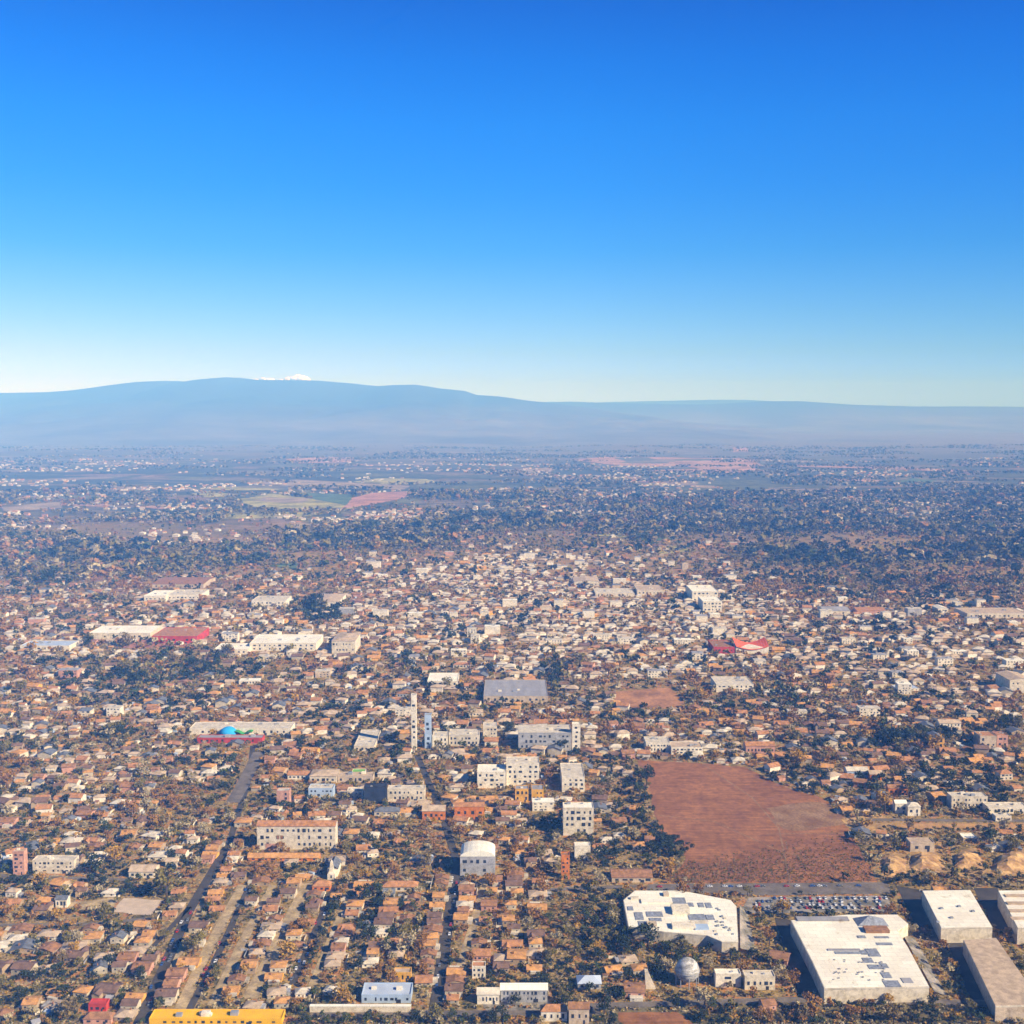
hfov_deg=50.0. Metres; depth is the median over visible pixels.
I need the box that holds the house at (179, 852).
[175,848,188,857]
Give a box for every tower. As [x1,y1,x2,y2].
[411,693,416,749]
[424,713,431,747]
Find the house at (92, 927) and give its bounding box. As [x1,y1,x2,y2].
[82,923,102,930]
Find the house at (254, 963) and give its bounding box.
[236,959,258,973]
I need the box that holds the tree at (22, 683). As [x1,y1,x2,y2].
[15,680,26,691]
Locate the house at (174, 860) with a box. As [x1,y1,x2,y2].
[165,857,178,866]
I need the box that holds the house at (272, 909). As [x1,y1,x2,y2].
[258,904,279,914]
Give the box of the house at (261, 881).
[248,876,270,885]
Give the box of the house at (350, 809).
[342,806,357,813]
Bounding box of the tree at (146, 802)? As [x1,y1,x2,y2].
[140,797,152,811]
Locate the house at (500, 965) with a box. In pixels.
[493,960,509,975]
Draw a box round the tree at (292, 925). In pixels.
[288,921,297,928]
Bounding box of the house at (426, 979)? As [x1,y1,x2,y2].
[415,973,437,986]
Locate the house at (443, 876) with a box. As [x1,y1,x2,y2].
[435,873,452,880]
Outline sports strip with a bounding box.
[891,823,1023,828]
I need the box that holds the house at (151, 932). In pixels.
[139,929,157,940]
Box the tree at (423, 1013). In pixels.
[418,1010,427,1021]
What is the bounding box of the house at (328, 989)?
[323,984,337,995]
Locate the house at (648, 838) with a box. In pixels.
[644,834,654,843]
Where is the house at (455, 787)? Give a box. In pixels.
[445,783,465,791]
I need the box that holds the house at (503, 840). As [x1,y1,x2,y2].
[498,836,509,844]
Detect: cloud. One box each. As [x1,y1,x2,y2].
[254,377,281,379]
[282,374,310,379]
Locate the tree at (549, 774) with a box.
[544,772,554,782]
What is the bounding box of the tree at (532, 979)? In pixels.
[529,977,538,982]
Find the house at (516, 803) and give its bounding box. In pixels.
[505,799,523,808]
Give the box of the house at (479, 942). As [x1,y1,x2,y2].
[471,937,490,947]
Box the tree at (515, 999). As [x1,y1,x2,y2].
[508,994,520,1005]
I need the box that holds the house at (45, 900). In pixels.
[35,897,53,904]
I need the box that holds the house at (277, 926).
[260,921,286,931]
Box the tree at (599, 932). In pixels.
[589,927,605,939]
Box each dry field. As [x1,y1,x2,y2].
[2,502,61,511]
[119,567,213,575]
[194,510,321,518]
[251,479,408,488]
[253,497,309,502]
[286,457,353,463]
[294,523,330,527]
[505,468,551,472]
[653,468,763,472]
[693,485,714,487]
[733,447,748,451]
[797,465,973,472]
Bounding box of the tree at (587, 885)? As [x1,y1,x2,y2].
[581,883,591,893]
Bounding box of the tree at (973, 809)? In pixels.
[966,806,978,817]
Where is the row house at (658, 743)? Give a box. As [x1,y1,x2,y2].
[643,736,669,751]
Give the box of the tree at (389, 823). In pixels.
[384,820,394,828]
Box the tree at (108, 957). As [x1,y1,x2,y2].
[103,953,115,966]
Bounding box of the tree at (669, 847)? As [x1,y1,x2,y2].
[664,843,673,850]
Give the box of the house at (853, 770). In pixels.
[844,767,868,776]
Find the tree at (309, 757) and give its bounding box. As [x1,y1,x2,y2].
[302,748,318,764]
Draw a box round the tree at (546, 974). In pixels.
[542,971,550,984]
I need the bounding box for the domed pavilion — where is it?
[219,726,236,734]
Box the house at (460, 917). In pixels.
[453,912,472,924]
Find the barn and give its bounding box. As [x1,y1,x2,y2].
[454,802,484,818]
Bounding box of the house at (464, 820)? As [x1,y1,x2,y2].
[452,815,473,825]
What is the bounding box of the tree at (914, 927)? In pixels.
[908,924,917,935]
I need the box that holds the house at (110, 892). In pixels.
[100,888,120,896]
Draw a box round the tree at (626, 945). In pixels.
[619,941,631,954]
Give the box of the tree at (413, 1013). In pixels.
[410,1008,420,1021]
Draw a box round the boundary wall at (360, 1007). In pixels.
[309,1004,410,1011]
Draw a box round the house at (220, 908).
[208,904,226,914]
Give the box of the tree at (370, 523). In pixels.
[361,518,376,530]
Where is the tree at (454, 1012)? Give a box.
[446,1008,456,1017]
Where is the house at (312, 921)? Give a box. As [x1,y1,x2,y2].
[297,917,315,928]
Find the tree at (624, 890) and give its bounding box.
[619,888,631,897]
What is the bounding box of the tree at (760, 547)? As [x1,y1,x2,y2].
[756,541,767,549]
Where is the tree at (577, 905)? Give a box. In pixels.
[572,899,582,912]
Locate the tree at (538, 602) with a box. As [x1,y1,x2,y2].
[534,598,543,607]
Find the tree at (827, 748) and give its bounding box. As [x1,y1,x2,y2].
[821,746,832,753]
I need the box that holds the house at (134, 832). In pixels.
[116,829,137,839]
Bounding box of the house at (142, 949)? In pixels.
[123,945,148,956]
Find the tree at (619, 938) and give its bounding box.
[616,934,631,944]
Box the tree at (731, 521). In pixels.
[723,517,736,528]
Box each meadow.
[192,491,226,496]
[204,487,278,490]
[241,493,352,509]
[353,478,434,484]
[506,497,551,507]
[596,532,628,537]
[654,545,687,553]
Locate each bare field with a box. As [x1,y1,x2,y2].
[73,503,109,506]
[145,506,163,508]
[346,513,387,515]
[837,479,880,481]
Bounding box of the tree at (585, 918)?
[579,913,588,924]
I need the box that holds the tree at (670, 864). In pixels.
[662,857,675,872]
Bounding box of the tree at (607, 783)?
[600,780,614,790]
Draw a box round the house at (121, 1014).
[113,1008,138,1021]
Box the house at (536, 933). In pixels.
[526,928,544,940]
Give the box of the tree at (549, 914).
[544,912,554,920]
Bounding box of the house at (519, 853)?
[514,849,524,856]
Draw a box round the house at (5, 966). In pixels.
[0,959,13,973]
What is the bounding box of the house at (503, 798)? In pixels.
[498,796,513,801]
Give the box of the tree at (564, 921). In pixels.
[559,917,570,924]
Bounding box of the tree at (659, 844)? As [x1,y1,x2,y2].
[651,839,663,852]
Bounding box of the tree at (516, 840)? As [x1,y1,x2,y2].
[511,836,523,844]
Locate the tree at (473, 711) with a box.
[466,705,477,717]
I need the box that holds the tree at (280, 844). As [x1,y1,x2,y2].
[276,841,286,852]
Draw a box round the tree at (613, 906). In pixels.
[608,904,622,914]
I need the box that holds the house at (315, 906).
[305,900,319,912]
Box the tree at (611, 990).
[601,984,618,999]
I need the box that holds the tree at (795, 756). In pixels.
[788,748,807,768]
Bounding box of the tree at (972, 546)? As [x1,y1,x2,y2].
[969,543,980,551]
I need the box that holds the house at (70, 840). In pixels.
[59,836,83,845]
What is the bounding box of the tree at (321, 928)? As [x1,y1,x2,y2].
[316,926,327,935]
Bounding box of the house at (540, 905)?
[527,901,546,912]
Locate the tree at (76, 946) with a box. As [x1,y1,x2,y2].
[68,941,79,949]
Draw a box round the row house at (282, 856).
[247,853,320,860]
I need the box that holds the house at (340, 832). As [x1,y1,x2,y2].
[338,827,343,838]
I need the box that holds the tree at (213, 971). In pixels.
[210,968,221,977]
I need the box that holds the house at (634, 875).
[610,869,652,881]
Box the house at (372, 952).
[363,947,379,956]
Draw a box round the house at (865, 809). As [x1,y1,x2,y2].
[860,807,871,813]
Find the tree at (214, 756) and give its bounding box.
[211,753,223,766]
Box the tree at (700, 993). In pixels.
[694,986,712,1008]
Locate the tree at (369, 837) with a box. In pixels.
[362,832,374,843]
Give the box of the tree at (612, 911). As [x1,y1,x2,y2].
[608,909,619,918]
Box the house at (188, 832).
[183,829,195,837]
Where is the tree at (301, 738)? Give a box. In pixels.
[293,735,304,746]
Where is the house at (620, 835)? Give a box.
[613,831,625,838]
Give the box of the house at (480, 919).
[475,916,491,925]
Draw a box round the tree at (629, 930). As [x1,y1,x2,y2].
[620,925,635,940]
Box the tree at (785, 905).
[774,899,791,912]
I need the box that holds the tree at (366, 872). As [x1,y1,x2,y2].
[357,868,370,879]
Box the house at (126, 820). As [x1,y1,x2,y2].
[121,816,133,824]
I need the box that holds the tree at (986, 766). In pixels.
[982,762,995,772]
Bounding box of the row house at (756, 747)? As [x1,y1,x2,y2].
[743,741,775,754]
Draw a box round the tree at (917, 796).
[912,792,926,802]
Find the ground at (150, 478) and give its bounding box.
[0,430,1023,1023]
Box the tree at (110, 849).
[104,845,123,861]
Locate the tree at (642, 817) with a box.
[636,814,649,825]
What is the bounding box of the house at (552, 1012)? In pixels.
[540,1004,567,1021]
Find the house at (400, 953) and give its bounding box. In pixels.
[387,950,405,960]
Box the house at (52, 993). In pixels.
[45,988,68,1000]
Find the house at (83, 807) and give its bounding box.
[77,805,89,809]
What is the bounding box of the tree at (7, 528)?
[1,524,12,534]
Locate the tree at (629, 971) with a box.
[621,966,633,978]
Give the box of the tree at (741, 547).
[736,544,745,552]
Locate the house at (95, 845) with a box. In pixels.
[86,841,108,850]
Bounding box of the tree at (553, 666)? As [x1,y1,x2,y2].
[548,662,558,673]
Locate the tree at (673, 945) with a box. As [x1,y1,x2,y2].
[665,943,676,954]
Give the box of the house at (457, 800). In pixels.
[450,798,465,805]
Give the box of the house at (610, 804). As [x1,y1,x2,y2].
[605,801,617,807]
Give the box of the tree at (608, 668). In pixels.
[601,663,615,675]
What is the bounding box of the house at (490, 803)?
[485,799,501,807]
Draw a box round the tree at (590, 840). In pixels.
[583,837,594,846]
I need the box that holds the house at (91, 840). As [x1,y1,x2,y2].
[84,836,101,844]
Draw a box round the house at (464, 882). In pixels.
[457,880,474,885]
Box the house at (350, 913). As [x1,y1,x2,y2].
[341,909,359,918]
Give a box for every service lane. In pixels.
[775,918,818,994]
[897,886,932,928]
[948,943,986,1005]
[974,888,1007,928]
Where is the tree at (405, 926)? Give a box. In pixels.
[400,923,409,931]
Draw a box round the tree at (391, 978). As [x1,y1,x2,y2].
[385,970,400,981]
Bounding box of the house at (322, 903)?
[308,898,326,906]
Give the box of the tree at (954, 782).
[945,777,958,787]
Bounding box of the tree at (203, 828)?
[197,822,210,835]
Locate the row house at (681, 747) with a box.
[670,741,702,754]
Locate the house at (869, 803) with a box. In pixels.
[866,799,875,807]
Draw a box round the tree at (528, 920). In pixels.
[521,915,533,927]
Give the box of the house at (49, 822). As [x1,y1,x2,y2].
[39,817,52,825]
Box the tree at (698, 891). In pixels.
[694,889,704,894]
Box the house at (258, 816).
[251,814,264,819]
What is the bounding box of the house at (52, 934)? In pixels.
[36,929,61,941]
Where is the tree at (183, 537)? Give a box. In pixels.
[178,535,189,542]
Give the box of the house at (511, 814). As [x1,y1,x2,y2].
[501,809,520,818]
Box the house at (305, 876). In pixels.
[295,872,309,880]
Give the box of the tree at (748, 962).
[737,956,752,971]
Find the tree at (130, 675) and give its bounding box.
[126,671,136,683]
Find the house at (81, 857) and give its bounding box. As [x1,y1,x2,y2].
[79,853,84,864]
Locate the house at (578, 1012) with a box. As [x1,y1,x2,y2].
[568,1002,589,1023]
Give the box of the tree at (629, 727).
[625,722,634,731]
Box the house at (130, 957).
[116,951,139,967]
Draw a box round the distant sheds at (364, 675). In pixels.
[4,574,1018,735]
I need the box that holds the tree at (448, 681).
[441,676,452,684]
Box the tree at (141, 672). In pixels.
[136,669,149,680]
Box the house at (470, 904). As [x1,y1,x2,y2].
[456,899,473,910]
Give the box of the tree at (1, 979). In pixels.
[0,977,6,987]
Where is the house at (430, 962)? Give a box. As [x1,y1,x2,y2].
[416,957,434,967]
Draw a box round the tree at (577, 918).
[573,914,583,922]
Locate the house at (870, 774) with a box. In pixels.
[867,770,881,779]
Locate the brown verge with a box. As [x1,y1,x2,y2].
[905,919,948,947]
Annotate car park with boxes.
[744,896,891,912]
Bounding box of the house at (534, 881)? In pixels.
[532,878,547,885]
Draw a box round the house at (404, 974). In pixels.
[394,967,411,981]
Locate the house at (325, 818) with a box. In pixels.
[314,817,331,819]
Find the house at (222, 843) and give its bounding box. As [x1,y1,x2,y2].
[210,840,224,846]
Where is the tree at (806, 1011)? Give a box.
[794,1002,810,1021]
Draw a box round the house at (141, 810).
[132,806,144,813]
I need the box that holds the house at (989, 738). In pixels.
[973,731,996,747]
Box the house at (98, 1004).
[88,998,109,1011]
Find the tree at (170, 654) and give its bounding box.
[166,651,179,659]
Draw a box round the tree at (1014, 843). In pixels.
[1003,835,1023,847]
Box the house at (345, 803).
[339,799,351,807]
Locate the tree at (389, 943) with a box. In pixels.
[383,938,394,947]
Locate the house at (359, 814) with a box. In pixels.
[352,812,363,815]
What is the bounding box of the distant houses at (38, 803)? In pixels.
[0,457,1023,813]
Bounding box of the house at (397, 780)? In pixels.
[391,777,400,784]
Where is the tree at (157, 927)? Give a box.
[149,922,161,929]
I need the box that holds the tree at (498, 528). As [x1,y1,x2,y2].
[495,526,504,537]
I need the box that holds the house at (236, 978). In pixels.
[227,973,249,984]
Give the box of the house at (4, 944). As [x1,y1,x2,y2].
[0,940,8,951]
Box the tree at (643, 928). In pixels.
[636,922,659,945]
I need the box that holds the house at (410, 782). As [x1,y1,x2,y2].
[406,780,423,784]
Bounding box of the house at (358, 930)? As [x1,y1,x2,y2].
[355,920,378,932]
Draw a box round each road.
[125,746,460,1023]
[639,882,890,894]
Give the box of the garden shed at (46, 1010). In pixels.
[42,1008,50,1016]
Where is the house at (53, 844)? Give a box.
[39,837,60,847]
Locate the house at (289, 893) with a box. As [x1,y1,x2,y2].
[279,886,296,898]
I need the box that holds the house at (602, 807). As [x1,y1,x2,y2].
[593,802,610,813]
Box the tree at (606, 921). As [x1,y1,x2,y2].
[604,917,612,924]
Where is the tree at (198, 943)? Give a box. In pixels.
[187,929,206,949]
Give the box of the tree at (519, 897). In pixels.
[516,892,526,900]
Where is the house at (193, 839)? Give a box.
[184,835,199,843]
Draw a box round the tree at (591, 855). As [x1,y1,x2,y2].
[586,852,596,864]
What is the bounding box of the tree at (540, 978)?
[535,971,550,982]
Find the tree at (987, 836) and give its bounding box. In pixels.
[981,828,996,843]
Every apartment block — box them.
[12,848,27,874]
[32,855,78,873]
[277,787,290,803]
[387,784,425,801]
[477,764,505,787]
[506,757,538,785]
[560,763,584,791]
[561,852,569,878]
[562,802,593,835]
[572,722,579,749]
[686,585,717,600]
[698,596,721,611]
[711,676,753,691]
[995,670,1023,692]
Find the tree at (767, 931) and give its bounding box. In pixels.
[764,927,775,943]
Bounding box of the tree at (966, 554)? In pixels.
[963,551,974,558]
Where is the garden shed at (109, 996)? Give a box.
[105,995,113,999]
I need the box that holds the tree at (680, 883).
[674,881,689,892]
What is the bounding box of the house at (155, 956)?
[141,950,159,965]
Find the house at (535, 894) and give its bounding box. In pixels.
[528,889,551,899]
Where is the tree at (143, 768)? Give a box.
[136,758,149,776]
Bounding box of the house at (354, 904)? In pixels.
[346,900,364,910]
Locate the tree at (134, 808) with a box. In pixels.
[127,804,138,816]
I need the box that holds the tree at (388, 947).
[380,939,391,952]
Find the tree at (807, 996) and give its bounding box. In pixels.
[801,991,824,1012]
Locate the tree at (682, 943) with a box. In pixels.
[679,939,689,948]
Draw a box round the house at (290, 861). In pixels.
[284,858,298,866]
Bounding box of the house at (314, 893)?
[306,889,324,897]
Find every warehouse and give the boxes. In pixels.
[361,982,412,1002]
[427,673,458,685]
[484,680,547,702]
[790,915,928,1003]
[891,685,919,690]
[922,890,991,942]
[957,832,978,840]
[963,938,1023,1021]
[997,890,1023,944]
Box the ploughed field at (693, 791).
[637,760,876,882]
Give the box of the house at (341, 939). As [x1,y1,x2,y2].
[334,937,349,946]
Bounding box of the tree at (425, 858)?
[418,852,431,867]
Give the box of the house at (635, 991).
[623,982,645,1001]
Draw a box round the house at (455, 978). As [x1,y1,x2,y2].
[446,974,468,985]
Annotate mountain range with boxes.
[0,377,904,450]
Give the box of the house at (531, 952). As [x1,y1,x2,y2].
[526,947,547,958]
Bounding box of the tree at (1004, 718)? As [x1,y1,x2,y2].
[992,713,1009,730]
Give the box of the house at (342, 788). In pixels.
[336,784,353,794]
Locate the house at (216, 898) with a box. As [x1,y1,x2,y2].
[204,894,220,903]
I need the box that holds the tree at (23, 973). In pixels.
[18,969,31,980]
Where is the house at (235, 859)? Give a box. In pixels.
[225,854,238,862]
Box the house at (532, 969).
[526,964,541,974]
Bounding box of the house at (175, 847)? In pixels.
[168,844,181,849]
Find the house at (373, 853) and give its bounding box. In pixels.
[363,849,378,857]
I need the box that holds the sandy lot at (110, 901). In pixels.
[67,898,116,909]
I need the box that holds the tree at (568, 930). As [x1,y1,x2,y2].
[563,926,574,938]
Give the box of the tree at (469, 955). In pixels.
[465,951,475,963]
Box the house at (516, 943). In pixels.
[502,938,522,949]
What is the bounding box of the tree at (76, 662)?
[68,657,81,667]
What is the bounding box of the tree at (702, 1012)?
[699,1008,708,1021]
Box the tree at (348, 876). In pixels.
[342,872,352,882]
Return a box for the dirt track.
[170,872,488,1008]
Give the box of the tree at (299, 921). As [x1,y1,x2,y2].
[296,917,310,928]
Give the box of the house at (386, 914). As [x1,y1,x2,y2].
[377,910,394,921]
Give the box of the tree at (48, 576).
[40,568,57,581]
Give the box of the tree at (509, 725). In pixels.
[501,722,514,730]
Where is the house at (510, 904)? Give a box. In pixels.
[505,900,516,909]
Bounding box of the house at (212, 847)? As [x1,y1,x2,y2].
[202,844,220,851]
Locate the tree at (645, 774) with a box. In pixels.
[637,764,654,785]
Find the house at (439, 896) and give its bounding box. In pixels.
[432,890,448,901]
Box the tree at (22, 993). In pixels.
[10,987,28,1002]
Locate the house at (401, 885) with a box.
[382,881,418,890]
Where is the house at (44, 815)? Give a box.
[40,811,54,818]
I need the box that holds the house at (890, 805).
[886,799,901,808]
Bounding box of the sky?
[0,0,1023,406]
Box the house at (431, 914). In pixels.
[427,910,442,917]
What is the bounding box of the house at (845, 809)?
[834,805,853,814]
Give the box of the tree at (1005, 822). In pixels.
[996,817,1011,827]
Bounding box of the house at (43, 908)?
[33,901,53,915]
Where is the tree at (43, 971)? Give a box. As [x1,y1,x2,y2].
[34,966,48,980]
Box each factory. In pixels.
[20,641,78,650]
[149,1009,284,1023]
[623,891,737,953]
[708,640,734,653]
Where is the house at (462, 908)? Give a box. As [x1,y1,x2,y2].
[457,906,468,915]
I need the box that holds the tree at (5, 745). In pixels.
[0,739,10,752]
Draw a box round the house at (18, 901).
[5,897,23,907]
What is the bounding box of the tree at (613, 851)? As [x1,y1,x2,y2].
[607,847,620,859]
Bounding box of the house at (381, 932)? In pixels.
[374,926,387,937]
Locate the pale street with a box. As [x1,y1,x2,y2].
[0,752,1023,1016]
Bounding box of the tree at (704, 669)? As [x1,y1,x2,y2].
[701,665,710,672]
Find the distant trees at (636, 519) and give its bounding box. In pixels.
[0,443,1023,1023]
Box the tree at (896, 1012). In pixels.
[886,1003,904,1023]
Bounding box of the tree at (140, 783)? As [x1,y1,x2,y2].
[133,777,145,792]
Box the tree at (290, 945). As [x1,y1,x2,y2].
[276,940,296,959]
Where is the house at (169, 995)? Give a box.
[154,987,179,1005]
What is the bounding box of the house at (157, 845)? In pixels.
[145,841,165,851]
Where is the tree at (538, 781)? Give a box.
[535,779,544,785]
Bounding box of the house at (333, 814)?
[327,811,341,819]
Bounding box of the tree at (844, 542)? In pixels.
[835,538,849,547]
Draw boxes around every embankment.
[740,905,754,949]
[880,856,906,876]
[905,936,945,994]
[909,852,944,870]
[954,851,981,868]
[990,851,1023,873]
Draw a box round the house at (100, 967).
[90,960,107,974]
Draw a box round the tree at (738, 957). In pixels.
[730,952,741,964]
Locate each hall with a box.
[213,643,250,653]
[234,730,253,734]
[460,840,494,875]
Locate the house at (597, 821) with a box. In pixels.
[594,818,601,825]
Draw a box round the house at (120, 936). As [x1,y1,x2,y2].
[107,930,128,943]
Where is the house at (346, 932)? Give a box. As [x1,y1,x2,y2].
[329,928,355,939]
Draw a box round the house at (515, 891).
[510,887,523,897]
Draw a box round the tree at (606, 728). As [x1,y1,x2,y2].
[602,723,612,736]
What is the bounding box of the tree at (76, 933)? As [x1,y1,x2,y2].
[70,929,85,940]
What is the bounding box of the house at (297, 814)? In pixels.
[290,811,301,819]
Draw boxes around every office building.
[308,784,334,797]
[309,769,339,783]
[332,633,360,653]
[347,787,363,799]
[364,783,386,802]
[432,731,448,746]
[449,729,479,745]
[483,722,496,739]
[515,785,527,801]
[518,724,571,749]
[531,784,543,799]
[574,842,590,859]
[946,791,987,807]
[982,802,1023,813]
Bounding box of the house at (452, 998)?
[443,994,459,1003]
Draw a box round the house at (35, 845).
[14,840,41,851]
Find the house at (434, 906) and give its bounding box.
[429,901,444,911]
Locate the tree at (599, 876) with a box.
[593,871,604,882]
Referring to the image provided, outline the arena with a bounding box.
[732,637,768,653]
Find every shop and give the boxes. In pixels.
[287,771,310,778]
[337,771,374,782]
[354,729,380,750]
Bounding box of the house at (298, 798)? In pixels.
[291,794,307,802]
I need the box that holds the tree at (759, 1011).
[751,1005,764,1020]
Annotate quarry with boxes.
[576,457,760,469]
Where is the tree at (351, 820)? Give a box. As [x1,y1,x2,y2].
[345,818,355,827]
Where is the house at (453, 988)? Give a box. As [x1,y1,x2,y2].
[444,983,463,999]
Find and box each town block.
[28,617,45,623]
[39,588,51,591]
[58,667,80,677]
[77,707,93,715]
[87,611,96,615]
[106,705,123,715]
[134,596,143,599]
[222,631,239,641]
[239,678,260,683]
[247,613,262,617]
[258,654,276,659]
[275,618,283,623]
[298,629,312,633]
[315,668,330,677]
[339,607,354,613]
[362,571,372,576]
[369,550,376,555]
[372,561,380,567]
[373,609,388,617]
[378,573,387,578]
[395,706,410,715]
[396,690,409,696]
[408,611,422,617]
[408,654,427,659]
[416,567,426,573]
[440,566,446,571]
[445,551,453,554]
[450,611,457,616]
[451,648,466,656]
[453,662,470,667]
[459,587,468,593]
[467,627,476,636]
[468,709,482,715]
[470,633,479,643]
[473,575,479,579]
[480,610,488,615]
[484,624,499,633]
[494,568,503,574]
[503,544,511,549]
[503,598,516,606]
[513,657,524,664]
[524,552,534,557]
[532,798,553,810]
[540,605,551,609]
[546,638,562,643]
[554,598,562,606]
[574,560,584,563]
[582,609,594,617]
[592,633,609,638]
[604,623,615,627]
[605,571,611,577]
[610,600,621,606]
[611,583,619,587]
[613,578,625,584]
[616,636,633,643]
[634,556,640,560]
[647,668,667,677]
[668,560,674,565]
[673,637,690,643]
[680,603,694,606]
[681,562,687,568]
[691,610,703,613]
[691,651,703,659]
[692,575,701,579]
[695,614,707,621]
[708,612,719,617]
[711,626,726,633]
[723,574,736,578]
[731,614,742,617]
[753,658,765,664]
[786,708,807,716]
[819,609,832,617]
[825,585,837,590]
[836,596,847,601]
[839,636,855,643]
[856,705,879,716]
[858,624,871,629]
[870,652,887,658]
[880,610,890,617]
[890,670,901,676]
[895,681,911,693]
[898,646,912,650]
[901,637,912,643]
[904,607,921,615]
[904,649,918,656]
[935,656,952,665]
[944,598,957,602]
[949,649,965,653]
[952,601,962,606]
[964,616,978,625]
[974,598,985,606]
[995,770,1013,779]
[1002,658,1023,667]
[1006,620,1017,625]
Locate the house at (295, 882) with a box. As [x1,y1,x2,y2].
[283,877,301,887]
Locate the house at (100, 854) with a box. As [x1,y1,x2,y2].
[89,851,102,857]
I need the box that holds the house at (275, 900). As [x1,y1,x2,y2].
[266,894,280,906]
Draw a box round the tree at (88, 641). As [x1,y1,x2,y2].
[81,635,93,647]
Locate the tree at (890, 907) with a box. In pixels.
[882,902,895,913]
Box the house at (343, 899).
[330,891,345,902]
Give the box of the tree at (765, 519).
[762,514,773,523]
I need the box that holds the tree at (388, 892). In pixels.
[382,888,392,896]
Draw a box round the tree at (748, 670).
[744,667,752,675]
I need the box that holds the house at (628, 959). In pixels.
[614,954,638,965]
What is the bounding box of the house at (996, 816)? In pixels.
[992,813,1011,820]
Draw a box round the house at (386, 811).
[374,807,400,815]
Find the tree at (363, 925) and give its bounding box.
[356,921,377,941]
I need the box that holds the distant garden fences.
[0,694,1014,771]
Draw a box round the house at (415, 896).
[404,893,420,900]
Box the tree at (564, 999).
[561,994,570,1004]
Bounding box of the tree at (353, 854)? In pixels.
[350,851,364,864]
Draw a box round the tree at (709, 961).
[704,955,715,967]
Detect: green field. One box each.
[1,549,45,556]
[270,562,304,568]
[302,493,351,504]
[629,537,677,540]
[897,478,935,484]
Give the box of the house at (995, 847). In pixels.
[985,844,1002,851]
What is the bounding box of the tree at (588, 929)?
[584,926,596,937]
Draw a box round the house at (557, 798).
[554,795,572,802]
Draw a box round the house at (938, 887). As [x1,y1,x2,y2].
[931,885,943,889]
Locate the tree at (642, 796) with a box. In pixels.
[637,790,648,801]
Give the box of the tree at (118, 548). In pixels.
[115,545,125,553]
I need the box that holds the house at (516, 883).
[505,878,522,890]
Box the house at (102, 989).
[90,982,124,998]
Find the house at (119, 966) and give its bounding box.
[111,959,128,972]
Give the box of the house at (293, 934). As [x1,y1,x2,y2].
[285,929,302,940]
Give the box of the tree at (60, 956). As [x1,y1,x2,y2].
[53,949,67,961]
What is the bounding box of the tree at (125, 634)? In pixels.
[119,632,134,645]
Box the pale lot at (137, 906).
[114,898,162,914]
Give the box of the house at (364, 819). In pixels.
[352,815,370,824]
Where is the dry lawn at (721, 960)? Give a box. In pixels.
[627,954,770,967]
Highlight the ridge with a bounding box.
[599,400,760,403]
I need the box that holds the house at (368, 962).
[361,957,378,967]
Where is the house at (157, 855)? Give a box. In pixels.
[148,851,168,859]
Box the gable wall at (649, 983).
[644,969,655,988]
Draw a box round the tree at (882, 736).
[878,731,888,739]
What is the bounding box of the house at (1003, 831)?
[994,828,1016,838]
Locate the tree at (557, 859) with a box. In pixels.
[552,856,560,865]
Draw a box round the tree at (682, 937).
[677,934,687,944]
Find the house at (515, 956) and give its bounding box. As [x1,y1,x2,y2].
[507,948,526,964]
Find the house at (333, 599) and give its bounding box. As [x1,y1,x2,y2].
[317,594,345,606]
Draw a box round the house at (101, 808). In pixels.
[94,805,110,811]
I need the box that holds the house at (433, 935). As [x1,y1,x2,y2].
[424,932,438,942]
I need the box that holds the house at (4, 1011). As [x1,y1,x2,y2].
[0,1008,13,1020]
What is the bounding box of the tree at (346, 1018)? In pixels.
[341,1012,351,1023]
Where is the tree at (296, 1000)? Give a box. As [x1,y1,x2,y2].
[291,996,301,1006]
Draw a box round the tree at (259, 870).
[255,867,266,873]
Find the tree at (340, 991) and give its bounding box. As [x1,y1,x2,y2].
[330,982,350,1001]
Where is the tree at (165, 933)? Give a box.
[159,929,169,941]
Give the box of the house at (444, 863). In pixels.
[439,858,449,869]
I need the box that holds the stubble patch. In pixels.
[767,802,845,830]
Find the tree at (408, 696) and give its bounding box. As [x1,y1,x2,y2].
[403,690,414,703]
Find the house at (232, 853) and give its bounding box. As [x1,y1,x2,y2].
[227,851,241,855]
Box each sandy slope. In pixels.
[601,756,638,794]
[842,814,908,831]
[882,839,945,864]
[888,852,947,879]
[950,859,992,879]
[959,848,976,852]
[994,848,1023,875]
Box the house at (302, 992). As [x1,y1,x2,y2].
[295,985,310,997]
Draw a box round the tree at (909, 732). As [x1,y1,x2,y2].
[904,728,916,737]
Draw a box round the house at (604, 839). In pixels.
[600,835,611,843]
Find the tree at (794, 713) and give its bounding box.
[788,706,799,720]
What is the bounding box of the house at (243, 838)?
[233,836,245,846]
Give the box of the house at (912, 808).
[905,802,920,815]
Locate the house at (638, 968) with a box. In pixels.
[630,962,647,975]
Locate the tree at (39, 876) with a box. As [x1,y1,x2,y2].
[31,871,48,883]
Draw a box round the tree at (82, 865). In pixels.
[80,862,90,873]
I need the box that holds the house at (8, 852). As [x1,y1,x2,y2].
[1,846,23,858]
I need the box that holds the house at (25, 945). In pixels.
[4,938,40,953]
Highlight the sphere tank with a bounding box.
[675,957,699,989]
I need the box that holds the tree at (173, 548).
[169,546,179,552]
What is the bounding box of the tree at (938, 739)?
[927,734,944,749]

